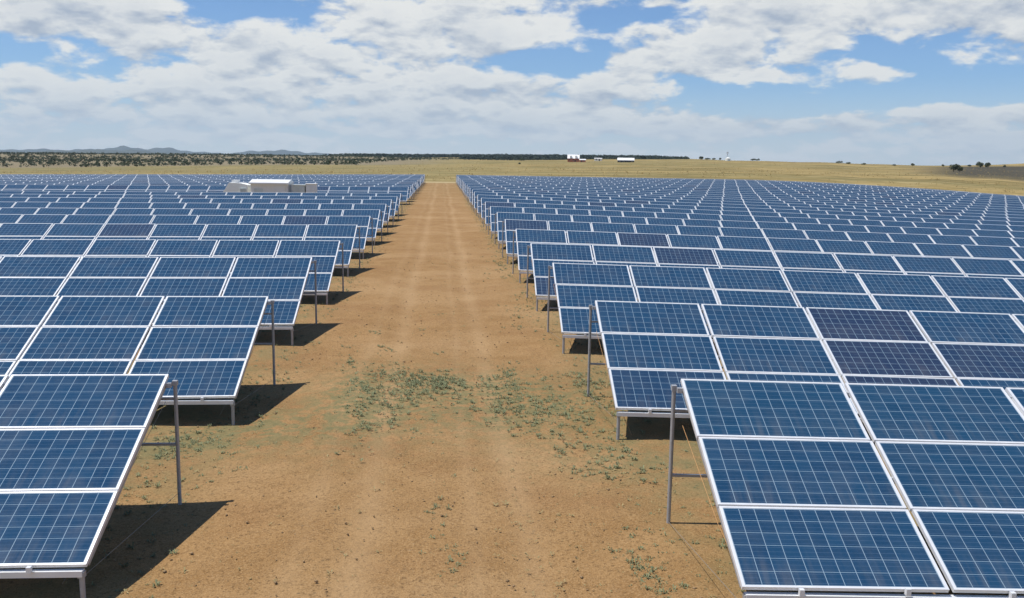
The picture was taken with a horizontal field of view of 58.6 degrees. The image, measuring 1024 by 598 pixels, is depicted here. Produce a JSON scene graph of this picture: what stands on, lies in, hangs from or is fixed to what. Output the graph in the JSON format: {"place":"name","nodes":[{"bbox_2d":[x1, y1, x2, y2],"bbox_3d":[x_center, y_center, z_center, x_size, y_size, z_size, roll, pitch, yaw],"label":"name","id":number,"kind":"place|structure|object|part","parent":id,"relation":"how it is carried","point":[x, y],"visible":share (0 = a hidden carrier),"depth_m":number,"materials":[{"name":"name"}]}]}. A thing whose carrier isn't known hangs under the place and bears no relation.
{"place":"outdoors","nodes":[
{"label":"outdoors","id":0,"kind":"place"},
{"bbox_2d":[2,149,183,153],"bbox_3d":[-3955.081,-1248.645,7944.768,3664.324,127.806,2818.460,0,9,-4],"label":"hills","id":1,"kind":"structure","parent":0,"point":[110,151],"depth_m":7973.04,"materials":[{"name":"green plant"}]},
{"bbox_2d":[0,146,328,154],"bbox_3d":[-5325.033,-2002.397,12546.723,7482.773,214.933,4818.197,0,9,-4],"label":"mountains","id":2,"kind":"structure","parent":0,"point":[173,150],"depth_m":12695.32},
{"bbox_2d":[133,182,707,597],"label":"dirt track","id":3,"kind":"structure","parent":0,"point":[440,215],"depth_m":12.81,"materials":[{"name":"soil"}]},
{"bbox_2d":[0,153,1023,597],"bbox_3d":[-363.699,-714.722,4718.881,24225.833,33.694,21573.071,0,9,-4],"label":"ground","id":4,"kind":"structure","parent":0,"point":[108,575],"depth_m":16.02,"materials":[{"name":"soil"}]},
{"bbox_2d":[0,374,181,597],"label":"solar array","id":5,"kind":"object","parent":4,"relation":"on","point":[71,445],"visible":0.94,"depth_m":10.32,"materials":[{"name":"glass"}]},
{"bbox_2d":[0,296,275,424],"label":"solar array","id":6,"kind":"object","parent":4,"relation":"on","point":[201,347],"visible":0.78,"depth_m":16.52,"materials":[{"name":"glass"}]},
{"bbox_2d":[0,256,316,345],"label":"solar array","id":7,"kind":"object","parent":4,"relation":"on","point":[281,282],"visible":0.52,"depth_m":22.97,"materials":[{"name":"glass"}]},
{"bbox_2d":[0,239,343,304],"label":"solar array","id":8,"kind":"object","parent":4,"relation":"on","point":[323,253],"visible":0.44,"depth_m":29.29,"materials":[{"name":"glass"}]},
{"bbox_2d":[0,223,359,276],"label":"solar array","id":9,"kind":"object","parent":4,"relation":"on","point":[345,234],"visible":0.48,"depth_m":35.70,"materials":[{"name":"glass"}]},
{"bbox_2d":[0,214,372,258],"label":"solar array","id":10,"kind":"object","parent":4,"relation":"on","point":[362,222],"visible":0.28,"depth_m":41.94,"materials":[{"name":"blue glass"}]},
{"bbox_2d":[0,208,381,244],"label":"solar array","id":11,"kind":"object","parent":4,"relation":"on","point":[374,214],"visible":0.24,"depth_m":48.17,"materials":[{"name":"blue glass"}]},
{"bbox_2d":[0,202,387,231],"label":"solar array","id":12,"kind":"object","parent":4,"relation":"on","point":[305,206],"visible":0.24,"depth_m":54.30,"materials":[{"name":"blue glass"}]},
{"bbox_2d":[0,197,392,222],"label":"solar array","id":13,"kind":"object","parent":4,"relation":"on","point":[195,200],"visible":0.28,"depth_m":60.48,"materials":[{"name":"blue glass"}]},
{"bbox_2d":[0,194,398,221],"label":"solar array","id":14,"kind":"object","parent":4,"relation":"on","point":[393,206],"visible":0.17,"depth_m":66.70,"materials":[{"name":"blue glass"}]},
{"bbox_2d":[0,191,401,215],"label":"solar array","id":15,"kind":"object","parent":4,"relation":"on","point":[205,193],"visible":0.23,"depth_m":72.87,"materials":[{"name":"blue glass"}]},
{"bbox_2d":[0,184,409,204],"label":"solar array","id":16,"kind":"object","parent":4,"relation":"on","point":[403,191],"visible":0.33,"depth_m":90.80,"materials":[{"name":"blue glass"}]},
{"bbox_2d":[0,183,411,198],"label":"solar array","id":17,"kind":"object","parent":4,"relation":"on","point":[409,186],"visible":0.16,"depth_m":97.36,"materials":[{"name":"blue glass"}]},
{"bbox_2d":[0,182,413,198],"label":"solar array","id":18,"kind":"object","parent":4,"relation":"on","point":[412,185],"visible":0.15,"depth_m":103.48,"materials":[{"name":"blue glass"}]},
{"bbox_2d":[0,181,414,197],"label":"solar array","id":19,"kind":"object","parent":4,"relation":"on","point":[216,182],"visible":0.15,"depth_m":109.74,"materials":[{"name":"blue glass"}]},
{"bbox_2d":[0,179,416,190],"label":"solar array","id":20,"kind":"object","parent":4,"relation":"on","point":[203,180],"visible":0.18,"depth_m":121.98,"materials":[{"name":"blue glass"}]},
{"bbox_2d":[0,180,416,192],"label":"solar array","id":21,"kind":"object","parent":4,"relation":"on","point":[213,181],"visible":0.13,"depth_m":115.98,"materials":[{"name":"blue glass"}]},
{"bbox_2d":[0,178,419,188],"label":"solar array","id":22,"kind":"object","parent":4,"relation":"on","point":[199,178],"visible":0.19,"depth_m":134.41,"materials":[{"name":"blue glass"}]},
{"bbox_2d":[0,177,420,188],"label":"solar array","id":23,"kind":"object","parent":4,"relation":"on","point":[381,178],"visible":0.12,"depth_m":141.89,"materials":[{"name":"blue glass"}]},
{"bbox_2d":[0,176,421,179],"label":"solar array","id":24,"kind":"object","parent":4,"relation":"on","point":[212,176],"visible":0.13,"depth_m":152.98,"materials":[{"name":"blue glass"}]},
{"bbox_2d":[0,175,423,184],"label":"solar array","id":25,"kind":"object","parent":4,"relation":"on","point":[215,175],"visible":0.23,"depth_m":165.29,"materials":[{"name":"blue glass"}]},
{"bbox_2d":[3,177,420,184],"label":"solar array","id":26,"kind":"object","parent":4,"relation":"on","point":[214,177],"visible":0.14,"depth_m":146.77,"materials":[{"name":"blue glass"}]},
{"bbox_2d":[0,174,424,176],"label":"solar array","id":27,"kind":"object","parent":4,"relation":"on","point":[211,174],"visible":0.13,"depth_m":177.60,"materials":[{"name":"blue glass"}]},
{"bbox_2d":[0,151,459,166],"bbox_3d":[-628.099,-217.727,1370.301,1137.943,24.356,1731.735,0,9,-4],"label":"juniper woodland","id":28,"kind":"object","parent":4,"relation":"on","point":[51,160],"visible":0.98,"depth_m":942.90,"materials":[{"name":"green plant"}]},
{"bbox_2d":[223,180,250,191],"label":"covered transformer","id":29,"kind":"object","parent":4,"relation":"on","point":[235,186],"visible":0.42,"depth_m":83.45,"materials":[{"name":"metal"}]},
{"bbox_2d":[103,179,418,188],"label":"solar array","id":30,"kind":"object","parent":4,"relation":"on","point":[321,179],"visible":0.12,"depth_m":129.13,"materials":[{"name":"blue glass"}]},
{"bbox_2d":[249,179,293,194],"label":"inverter cabin","id":31,"kind":"object","parent":4,"relation":"on","point":[269,185],"visible":0.41,"depth_m":83.48,"materials":[{"name":"white metal"}]},
{"bbox_2d":[275,185,284,194],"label":"door","id":32,"kind":"structure","parent":31,"relation":"in","point":[278,188],"depth_m":83.47,"materials":[{"name":"white metal"}]},
{"bbox_2d":[292,184,305,194],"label":"switch cabinet","id":33,"kind":"object","parent":4,"relation":"on","point":[298,188],"visible":0.27,"depth_m":84.27,"materials":[{"name":"grey metal"}]},
{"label":"door","id":34,"kind":"part","parent":33,"relation":"part of","materials":[{"name":"grey metal"}]},
{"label":"door","id":35,"kind":"part","parent":33,"relation":"part of","materials":[{"name":"grey metal"}]},
{"bbox_2d":[305,183,317,192],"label":"switch cabinet","id":36,"kind":"object","parent":4,"relation":"on","point":[311,187],"visible":0.3,"depth_m":84.35,"materials":[{"name":"white metal"}]},
{"bbox_2d":[9,199,738,597],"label":"dry weed tufts","id":37,"kind":"object","parent":4,"relation":"on","point":[451,431],"visible":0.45,"depth_m":12.94,"materials":[{"name":"green plant"}]},
{"bbox_2d":[49,200,820,597],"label":"ground weeds","id":38,"kind":"object","parent":4,"relation":"on","point":[437,382],"visible":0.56,"depth_m":16.15,"materials":[{"name":"green plant"}]},
{"bbox_2d":[29,241,911,597],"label":"loose stones","id":39,"kind":"object","parent":4,"relation":"on","point":[429,451],"visible":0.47,"depth_m":14.23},
{"bbox_2d":[323,153,689,159],"bbox_3d":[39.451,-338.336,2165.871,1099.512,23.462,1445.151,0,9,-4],"label":"forest","id":40,"kind":"object","parent":4,"relation":"on","point":[506,156],"visible":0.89,"depth_m":1870.65,"materials":[{"name":"green plant"}]},
{"bbox_2d":[0,159,1023,195],"bbox_3d":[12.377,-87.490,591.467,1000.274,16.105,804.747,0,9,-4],"label":"dry grass","id":41,"kind":"structure","parent":4,"relation":"on","point":[525,170],"depth_m":336.04,"materials":[{"name":"plant"}]},
{"bbox_2d":[567,154,579,161],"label":"farmhouse","id":42,"kind":"object","parent":4,"relation":"on","point":[573,158],"visible":0.95,"depth_m":834.71,"materials":[{"name":"white metal"}]},
{"bbox_2d":[617,158,633,161],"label":"open barn","id":43,"kind":"structure","parent":4,"relation":"on","point":[625,159],"depth_m":781.35,"materials":[{"name":"white metal"}]},
{"bbox_2d":[456,175,795,181],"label":"solar array","id":44,"kind":"object","parent":4,"relation":"on","point":[615,177],"visible":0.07,"depth_m":181.38,"materials":[{"name":"blue glass"}]},
{"bbox_2d":[457,176,855,185],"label":"solar array","id":45,"kind":"object","parent":4,"relation":"on","point":[621,178],"visible":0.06,"depth_m":168.98,"materials":[{"name":"blue glass"}]},
{"bbox_2d":[456,175,874,185],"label":"solar array","id":46,"kind":"object","parent":4,"relation":"on","point":[636,178],"visible":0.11,"depth_m":175.11,"materials":[{"name":"blue glass"}]},
{"bbox_2d":[458,176,962,191],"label":"solar array","id":47,"kind":"object","parent":4,"relation":"on","point":[684,180],"visible":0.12,"depth_m":162.88,"materials":[{"name":"blue glass"}]},
{"bbox_2d":[458,177,975,192],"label":"solar array","id":48,"kind":"object","parent":4,"relation":"on","point":[692,181],"visible":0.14,"depth_m":156.65,"materials":[{"name":"blue glass"}]},
{"bbox_2d":[459,178,988,193],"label":"solar array","id":49,"kind":"object","parent":4,"relation":"on","point":[711,183],"visible":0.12,"depth_m":150.47,"materials":[{"name":"blue glass"}]},
{"bbox_2d":[459,178,1017,195],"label":"solar array","id":50,"kind":"object","parent":4,"relation":"on","point":[727,184],"visible":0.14,"depth_m":144.17,"materials":[{"name":"blue glass"}]},
{"bbox_2d":[461,180,1023,197],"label":"solar array","id":51,"kind":"object","parent":4,"relation":"on","point":[752,187],"visible":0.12,"depth_m":131.65,"materials":[{"name":"blue glass"}]},
{"bbox_2d":[461,179,1023,196],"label":"solar array","id":52,"kind":"object","parent":4,"relation":"on","point":[751,186],"visible":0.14,"depth_m":138.06,"materials":[{"name":"blue glass"}]},
{"bbox_2d":[462,181,1023,198],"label":"solar array","id":53,"kind":"object","parent":4,"relation":"on","point":[887,193],"visible":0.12,"depth_m":125.35,"materials":[{"name":"blue glass"}]},
{"bbox_2d":[464,182,1023,200],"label":"solar array","id":54,"kind":"object","parent":4,"relation":"on","point":[872,194],"visible":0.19,"depth_m":118.96,"materials":[{"name":"blue glass"}]},
{"bbox_2d":[464,183,1023,202],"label":"solar array","id":55,"kind":"object","parent":4,"relation":"on","point":[604,188],"visible":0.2,"depth_m":112.60,"materials":[{"name":"blue glass"}]},
{"bbox_2d":[466,185,1023,204],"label":"solar array","id":56,"kind":"object","parent":4,"relation":"on","point":[841,197],"visible":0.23,"depth_m":106.17,"materials":[{"name":"blue glass"}]},
{"bbox_2d":[468,186,1023,206],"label":"solar array","id":57,"kind":"object","parent":4,"relation":"on","point":[911,202],"visible":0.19,"depth_m":99.84,"materials":[{"name":"blue glass"}]},
{"bbox_2d":[470,188,1023,208],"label":"solar array","id":58,"kind":"object","parent":4,"relation":"on","point":[942,205],"visible":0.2,"depth_m":93.48,"materials":[{"name":"blue glass"}]},
{"bbox_2d":[471,189,1023,211],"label":"solar array","id":59,"kind":"object","parent":4,"relation":"on","point":[787,202],"visible":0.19,"depth_m":86.97,"materials":[{"name":"blue glass"}]},
{"bbox_2d":[473,192,1023,214],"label":"solar array","id":60,"kind":"object","parent":4,"relation":"on","point":[475,194],"visible":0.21,"depth_m":80.52,"materials":[{"name":"blue glass"}]},
{"bbox_2d":[476,195,1023,217],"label":"solar array","id":61,"kind":"object","parent":4,"relation":"on","point":[479,197],"visible":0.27,"depth_m":74.15,"materials":[{"name":"blue glass"}]},
{"bbox_2d":[480,198,1023,222],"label":"solar array","id":62,"kind":"object","parent":4,"relation":"on","point":[514,201],"visible":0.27,"depth_m":67.75,"materials":[{"name":"blue glass"}]},
{"bbox_2d":[483,202,1023,229],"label":"solar array","id":63,"kind":"object","parent":4,"relation":"on","point":[724,212],"visible":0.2,"depth_m":61.36,"materials":[{"name":"blue glass"}]},
{"bbox_2d":[488,206,1023,238],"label":"solar array","id":64,"kind":"object","parent":4,"relation":"on","point":[494,210],"visible":0.27,"depth_m":54.93,"materials":[{"name":"blue glass"}]},
{"bbox_2d":[495,212,1023,248],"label":"solar array","id":65,"kind":"object","parent":4,"relation":"on","point":[501,216],"visible":0.25,"depth_m":48.55,"materials":[{"name":"blue glass"}]},
{"bbox_2d":[502,219,1023,263],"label":"solar array","id":66,"kind":"object","parent":4,"relation":"on","point":[511,226],"visible":0.27,"depth_m":41.90,"materials":[{"name":"blue glass"}]},
{"bbox_2d":[512,229,1023,282],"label":"solar array","id":67,"kind":"object","parent":4,"relation":"on","point":[524,238],"visible":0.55,"depth_m":35.57,"materials":[{"name":"glass"}]},
{"bbox_2d":[526,243,1023,310],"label":"solar array","id":68,"kind":"object","parent":4,"relation":"on","point":[544,256],"visible":0.52,"depth_m":29.21,"materials":[{"name":"glass"}]},
{"bbox_2d":[547,263,1023,353],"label":"solar array","id":69,"kind":"object","parent":4,"relation":"on","point":[580,288],"visible":0.54,"depth_m":22.86,"materials":[{"name":"glass"}]},
{"bbox_2d":[587,300,1023,439],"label":"solar array","id":70,"kind":"object","parent":4,"relation":"on","point":[654,352],"visible":0.77,"depth_m":16.03,"materials":[{"name":"glass"}]},
{"bbox_2d":[666,379,1023,597],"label":"solar array","id":71,"kind":"object","parent":4,"relation":"on","point":[804,490],"visible":1,"depth_m":9.53,"materials":[{"name":"glass"}]},
{"bbox_2d":[949,164,959,171],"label":"juniper tree","id":72,"kind":"object","parent":4,"relation":"on","point":[955,167],"visible":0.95,"depth_m":499.43,"materials":[{"name":"green plant"}]},
{"bbox_2d":[0,0,1023,165],"label":"sky","id":73,"kind":"structure","parent":0,"point":[898,82],"materials":[{"name":"blue"}]}
]}

